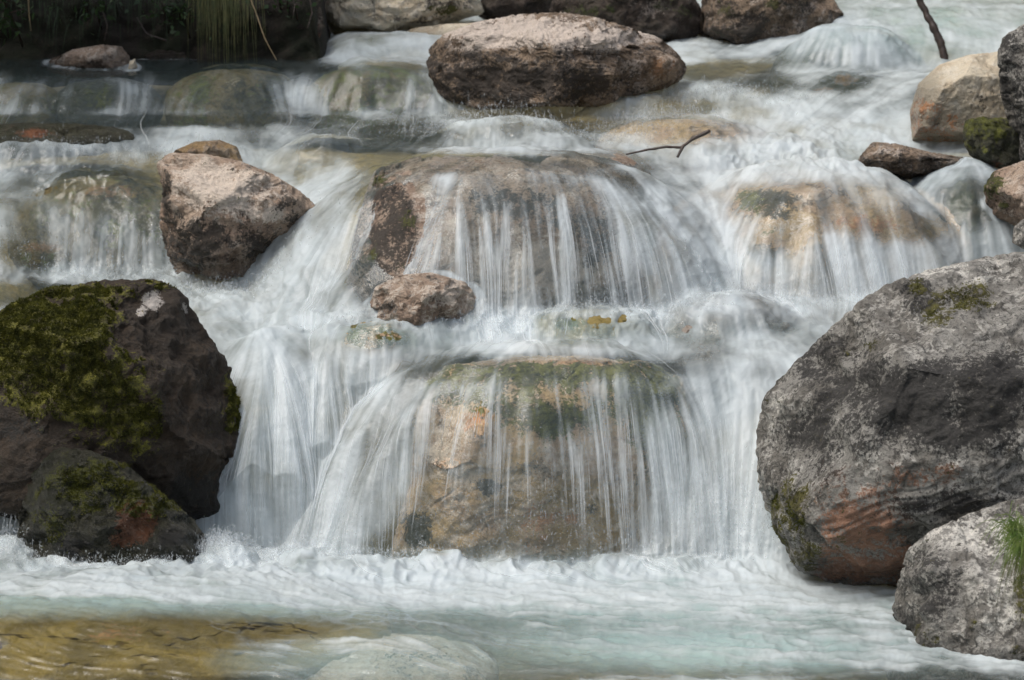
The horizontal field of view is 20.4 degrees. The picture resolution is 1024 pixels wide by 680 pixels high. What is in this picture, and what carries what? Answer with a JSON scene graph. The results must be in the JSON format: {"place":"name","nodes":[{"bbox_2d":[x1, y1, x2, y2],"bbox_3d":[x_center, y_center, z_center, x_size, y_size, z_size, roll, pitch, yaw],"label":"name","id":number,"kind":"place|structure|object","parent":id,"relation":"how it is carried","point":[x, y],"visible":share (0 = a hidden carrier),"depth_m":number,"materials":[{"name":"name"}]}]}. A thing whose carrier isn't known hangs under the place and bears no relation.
{"place":"outdoors","nodes":[
{"label":"outdoors","id":0,"kind":"place"},
{"bbox_2d":[8,0,148,55],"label":"bank grass","id":1,"kind":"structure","parent":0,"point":[55,14],"depth_m":11.92,"materials":[{"name":"green plant"}]},
{"bbox_2d":[0,0,337,87],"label":"river bank","id":2,"kind":"structure","parent":0,"point":[286,38],"depth_m":12.17,"materials":[{"name":"soil"}]},
{"bbox_2d":[0,0,33,46],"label":"leafy shrub","id":3,"kind":"object","parent":2,"relation":"on","point":[6,14],"visible":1,"depth_m":11.86,"materials":[{"name":"green plant"}]},
{"bbox_2d":[28,0,30,29],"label":"dry stem","id":4,"kind":"object","parent":2,"relation":"on","point":[29,13],"visible":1,"depth_m":11.94,"materials":[{"name":"plant"}]},
{"bbox_2d":[47,44,129,77],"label":"boulder","id":5,"kind":"object","parent":2,"relation":"on","point":[101,57],"visible":0.94,"depth_m":11.92,"materials":[{"name":"stone"}]},
{"bbox_2d":[50,0,139,34],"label":"leafy shrub","id":6,"kind":"object","parent":2,"relation":"on","point":[102,8],"visible":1,"depth_m":11.93,"materials":[{"name":"green plant"}]},
{"bbox_2d":[102,11,107,40],"bbox_3d":[-1.711,-1.320,11.940,0.017,0.127,0.034,-7,12,-36],"label":"root","id":7,"kind":"object","parent":2,"relation":"hanging from","point":[106,25],"visible":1,"depth_m":11.94,"materials":[{"name":"brown wood"}]},
{"bbox_2d":[137,18,166,40],"bbox_3d":[-1.516,-1.305,11.959,0.131,0.101,0.018,1,10,8],"label":"root","id":8,"kind":"object","parent":2,"relation":"hanging from","point":[149,34],"visible":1,"depth_m":11.96,"materials":[{"name":"brown wood"}]},
{"bbox_2d":[141,0,211,39],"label":"leafy shrub","id":9,"kind":"object","parent":2,"relation":"on","point":[172,31],"visible":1,"depth_m":11.95,"materials":[{"name":"green plant"}]},
{"bbox_2d":[186,0,265,69],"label":"hanging grass","id":10,"kind":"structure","parent":2,"relation":"hanging from","point":[218,16],"depth_m":12.01,"materials":[{"name":"green plant"}]},
{"bbox_2d":[251,0,276,59],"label":"dry stem","id":11,"kind":"object","parent":2,"relation":"on","point":[261,28],"visible":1,"depth_m":11.87,"materials":[{"name":"plant"}]},
{"bbox_2d":[245,0,321,19],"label":"leafy shrub","id":12,"kind":"object","parent":2,"relation":"on","point":[288,5],"visible":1,"depth_m":12.02,"materials":[{"name":"green plant"}]},
{"bbox_2d":[307,0,312,27],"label":"root","id":13,"kind":"object","parent":12,"relation":"hanging from","point":[311,13],"visible":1,"depth_m":11.94,"materials":[{"name":"brown wood"}]},
{"bbox_2d":[297,0,323,37],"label":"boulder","id":14,"kind":"object","parent":2,"relation":"on","point":[320,26],"visible":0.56,"depth_m":12.24,"materials":[{"name":"stone"}]},
{"bbox_2d":[333,20,467,67],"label":"water","id":15,"kind":"structure","parent":0,"point":[370,39],"depth_m":16.01,"materials":[{"name":"white liquid"}]},
{"bbox_2d":[0,0,1023,679],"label":"water","id":16,"kind":"structure","parent":0,"point":[728,556],"depth_m":9.52,"materials":[{"name":"white liquid"}]},
{"bbox_2d":[128,59,136,72],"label":"stone","id":17,"kind":"object","parent":16,"relation":"on","point":[132,64],"visible":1,"depth_m":11.88,"materials":[{"name":"beige stone"}]},
{"bbox_2d":[173,140,242,161],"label":"boulder","id":18,"kind":"object","parent":16,"relation":"on","point":[220,148],"visible":0.41,"depth_m":10.77,"materials":[{"name":"stone"}]},
{"bbox_2d":[157,153,314,280],"bbox_3d":[-1.008,-0.430,10.334,0.583,0.480,0.378,0,10,0],"label":"boulder","id":19,"kind":"object","parent":16,"relation":"in","point":[223,218],"visible":0.98,"depth_m":10.25,"materials":[{"name":"stone"}]},
{"bbox_2d":[339,321,419,362],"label":"submerged rock","id":20,"kind":"object","parent":16,"relation":"in","point":[368,337],"visible":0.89,"depth_m":9.56,"materials":[{"name":"stone"}]},
{"bbox_2d":[325,0,483,34],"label":"boulder","id":21,"kind":"object","parent":16,"relation":"on","point":[373,15],"visible":0.91,"depth_m":12.69,"materials":[{"name":"beige stone"}]},
{"bbox_2d":[347,154,649,336],"bbox_3d":[-0.044,-0.334,10.230,1.108,0.655,0.839,0,10,0],"label":"boulder","id":22,"kind":"object","parent":16,"relation":"in","point":[401,219],"visible":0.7,"depth_m":9.96,"materials":[{"name":"stone"}]},
{"bbox_2d":[479,0,551,19],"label":"boulder","id":23,"kind":"object","parent":16,"relation":"on","point":[494,9],"visible":0.69,"depth_m":12.96,"materials":[{"name":"grey stone"}]},
{"bbox_2d":[391,355,690,562],"bbox_3d":[0.085,0.458,9.467,1.007,0.828,0.658,0,10,0],"label":"boulder","id":24,"kind":"object","parent":16,"relation":"in","point":[501,475],"visible":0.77,"depth_m":9.21,"materials":[{"name":"stone"}]},
{"bbox_2d":[426,12,686,109],"bbox_3d":[0.181,-1.118,11.426,1.065,0.390,0.594,0,10,0],"label":"boulder","id":25,"kind":"object","parent":16,"relation":"on","point":[556,59],"visible":1,"depth_m":11.34,"materials":[{"name":"brown stone"}]},
{"bbox_2d":[534,309,651,360],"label":"submerged rock","id":26,"kind":"object","parent":16,"relation":"in","point":[559,327],"visible":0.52,"depth_m":9.65,"materials":[{"name":"grey stone"}]},
{"bbox_2d":[858,142,973,178],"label":"boulder","id":27,"kind":"object","parent":16,"relation":"on","point":[904,162],"visible":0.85,"depth_m":10.70,"materials":[{"name":"brown stone"}]},
{"bbox_2d":[916,0,948,62],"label":"branch","id":28,"kind":"object","parent":16,"relation":"on","point":[934,30],"visible":0.98,"depth_m":12.06,"materials":[{"name":"wood"}]},
{"bbox_2d":[962,116,1019,168],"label":"boulder","id":29,"kind":"object","parent":16,"relation":"on","point":[993,142],"visible":0.94,"depth_m":10.72,"materials":[{"name":"green stone"}]},
{"bbox_2d":[997,24,1023,161],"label":"boulder","id":30,"kind":"object","parent":16,"relation":"on","point":[1010,59],"visible":0.98,"depth_m":10.66,"materials":[{"name":"grey stone"}]},
{"bbox_2d":[1012,219,1023,248],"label":"boulder","id":31,"kind":"object","parent":16,"relation":"on","point":[1018,235],"visible":1,"depth_m":9.84,"materials":[{"name":"grey stone"}]},
{"bbox_2d":[0,0,1023,679],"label":"riverbed","id":32,"kind":"structure","parent":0,"point":[296,162],"depth_m":9.73,"materials":[{"name":"white liquid"}]},
{"bbox_2d":[0,82,57,123],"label":"submerged rock","id":33,"kind":"object","parent":32,"relation":"on","point":[33,102],"visible":0.48,"depth_m":11.61,"materials":[{"name":"grey stone"}]},
{"bbox_2d":[0,122,134,157],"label":"submerged rock","id":34,"kind":"object","parent":32,"relation":"on","point":[15,138],"visible":0.94,"depth_m":11.11,"materials":[{"name":"stone"}]},
{"bbox_2d":[7,176,171,289],"bbox_3d":[-1.559,-0.375,10.880,0.727,0.501,0.596,0,10,0],"label":"submerged rock","id":35,"kind":"object","parent":32,"relation":"on","point":[69,222],"visible":0.66,"depth_m":10.63,"materials":[{"name":"grey stone"}]},
{"bbox_2d":[55,78,163,136],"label":"submerged rock","id":36,"kind":"object","parent":32,"relation":"on","point":[90,102],"visible":0.81,"depth_m":11.61,"materials":[{"name":"grey stone"}]},
{"bbox_2d":[16,447,206,577],"bbox_3d":[-1.281,0.559,9.023,0.618,0.440,0.267,0,10,0],"label":"boulder","id":37,"kind":"object","parent":32,"relation":"on","point":[88,506],"visible":0.86,"depth_m":8.94,"materials":[{"name":"grey stone"}]},
{"bbox_2d":[0,278,241,519],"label":"boulder","id":38,"kind":"object","parent":32,"relation":"on","point":[135,375],"visible":0.9,"depth_m":9.12,"materials":[{"name":"black stone"}]},
{"bbox_2d":[0,583,391,679],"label":"submerged rock","id":39,"kind":"object","parent":32,"relation":"on","point":[51,643],"visible":0.73,"depth_m":8.05,"materials":[{"name":"brown stone"}]},
{"bbox_2d":[164,69,305,146],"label":"submerged rock","id":40,"kind":"object","parent":32,"relation":"on","point":[235,100],"visible":0.83,"depth_m":11.62,"materials":[{"name":"grey stone"}]},
{"bbox_2d":[305,65,447,149],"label":"submerged rock","id":41,"kind":"object","parent":32,"relation":"on","point":[352,91],"visible":0.84,"depth_m":11.65,"materials":[{"name":"grey stone"}]},
{"bbox_2d":[302,633,498,679],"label":"submerged rock","id":42,"kind":"object","parent":32,"relation":"on","point":[433,657],"visible":0.63,"depth_m":8.04,"materials":[{"name":"beige stone"}]},
{"bbox_2d":[369,272,475,325],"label":"boulder","id":43,"kind":"object","parent":32,"relation":"on","point":[418,299],"visible":0.94,"depth_m":9.68,"materials":[{"name":"stone"}]},
{"bbox_2d":[408,23,470,34],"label":"boulder","id":44,"kind":"object","parent":32,"relation":"on","point":[441,29],"visible":0.15,"depth_m":12.51,"materials":[{"name":"beige stone"}]},
{"bbox_2d":[540,151,642,194],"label":"submerged rock","id":45,"kind":"object","parent":32,"relation":"on","point":[627,181],"visible":0.38,"depth_m":10.66,"materials":[{"name":"stone"}]},
{"bbox_2d":[626,129,710,157],"bbox_3d":[0.589,-0.741,10.716,0.321,0.106,0.051,0,10,0],"label":"branch","id":46,"kind":"object","parent":45,"relation":"on","point":[693,138],"visible":1,"depth_m":10.73,"materials":[{"name":"wood"}]},
{"bbox_2d":[549,0,700,41],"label":"boulder","id":47,"kind":"object","parent":32,"relation":"on","point":[667,20],"visible":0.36,"depth_m":12.44,"materials":[{"name":"stone"}]},
{"bbox_2d":[595,119,750,180],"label":"submerged rock","id":48,"kind":"object","parent":32,"relation":"on","point":[663,132],"visible":0.45,"depth_m":11.07,"materials":[{"name":"stone"}]},
{"bbox_2d":[646,299,806,377],"bbox_3d":[0.742,0.013,9.932,0.574,0.312,0.503,0,10,0],"label":"submerged rock","id":49,"kind":"object","parent":32,"relation":"on","point":[706,344],"visible":0.45,"depth_m":9.74,"materials":[{"name":"grey stone"}]},
{"bbox_2d":[699,0,843,58],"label":"boulder","id":50,"kind":"object","parent":32,"relation":"on","point":[735,22],"visible":0.75,"depth_m":12.38,"materials":[{"name":"brown stone"}]},
{"bbox_2d":[653,176,974,346],"bbox_3d":[1.130,-0.269,10.666,1.209,0.735,1.117,0,10,0],"label":"submerged rock","id":51,"kind":"object","parent":32,"relation":"on","point":[793,220],"visible":0.28,"depth_m":10.28,"materials":[{"name":"stone"}]},
{"bbox_2d":[769,31,927,108],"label":"submerged rock","id":52,"kind":"object","parent":32,"relation":"on","point":[839,85],"visible":0.38,"depth_m":12.04,"materials":[{"name":"grey stone"}]},
{"bbox_2d":[755,252,1023,587],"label":"boulder","id":53,"kind":"object","parent":32,"relation":"on","point":[890,430],"visible":0.84,"depth_m":8.66,"materials":[{"name":"grey stone"}]},
{"bbox_2d":[884,498,1023,679],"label":"boulder","id":54,"kind":"object","parent":32,"relation":"on","point":[946,590],"visible":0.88,"depth_m":8.20,"materials":[{"name":"grey stone"}]},
{"bbox_2d":[973,500,1023,591],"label":"grass tuft","id":55,"kind":"object","parent":54,"relation":"on","point":[1014,530],"visible":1,"depth_m":7.83,"materials":[{"name":"green plant"}]},
{"bbox_2d":[995,549,1023,619],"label":"grass tuft","id":56,"kind":"object","parent":54,"relation":"hanging from","point":[1019,571],"visible":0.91,"depth_m":7.87,"materials":[{"name":"green plant"}]},
{"bbox_2d":[910,51,1005,153],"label":"boulder","id":57,"kind":"object","parent":32,"relation":"on","point":[951,97],"visible":0.68,"depth_m":10.96,"materials":[{"name":"beige stone"}]},
{"bbox_2d":[927,168,1005,258],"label":"submerged rock","id":58,"kind":"object","parent":32,"relation":"on","point":[961,197],"visible":0.25,"depth_m":10.49,"materials":[{"name":"grey stone"}]},
{"bbox_2d":[983,161,1023,224],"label":"boulder","id":59,"kind":"object","parent":32,"relation":"on","point":[1003,191],"visible":0.96,"depth_m":10.32,"materials":[{"name":"stone"}]},
{"bbox_3d":[-2.279,-2.318,11.617,3.517,2.822,3.728,0,10,0],"label":"bank tree","id":60,"kind":"object","parent":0,"visible":0},
{"bbox_2d":[107,0,222,59],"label":"hanging grass","id":61,"kind":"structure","parent":60,"relation":"hanging from","point":[167,2],"depth_m":11.96,"materials":[{"name":"green plant"}]}
]}

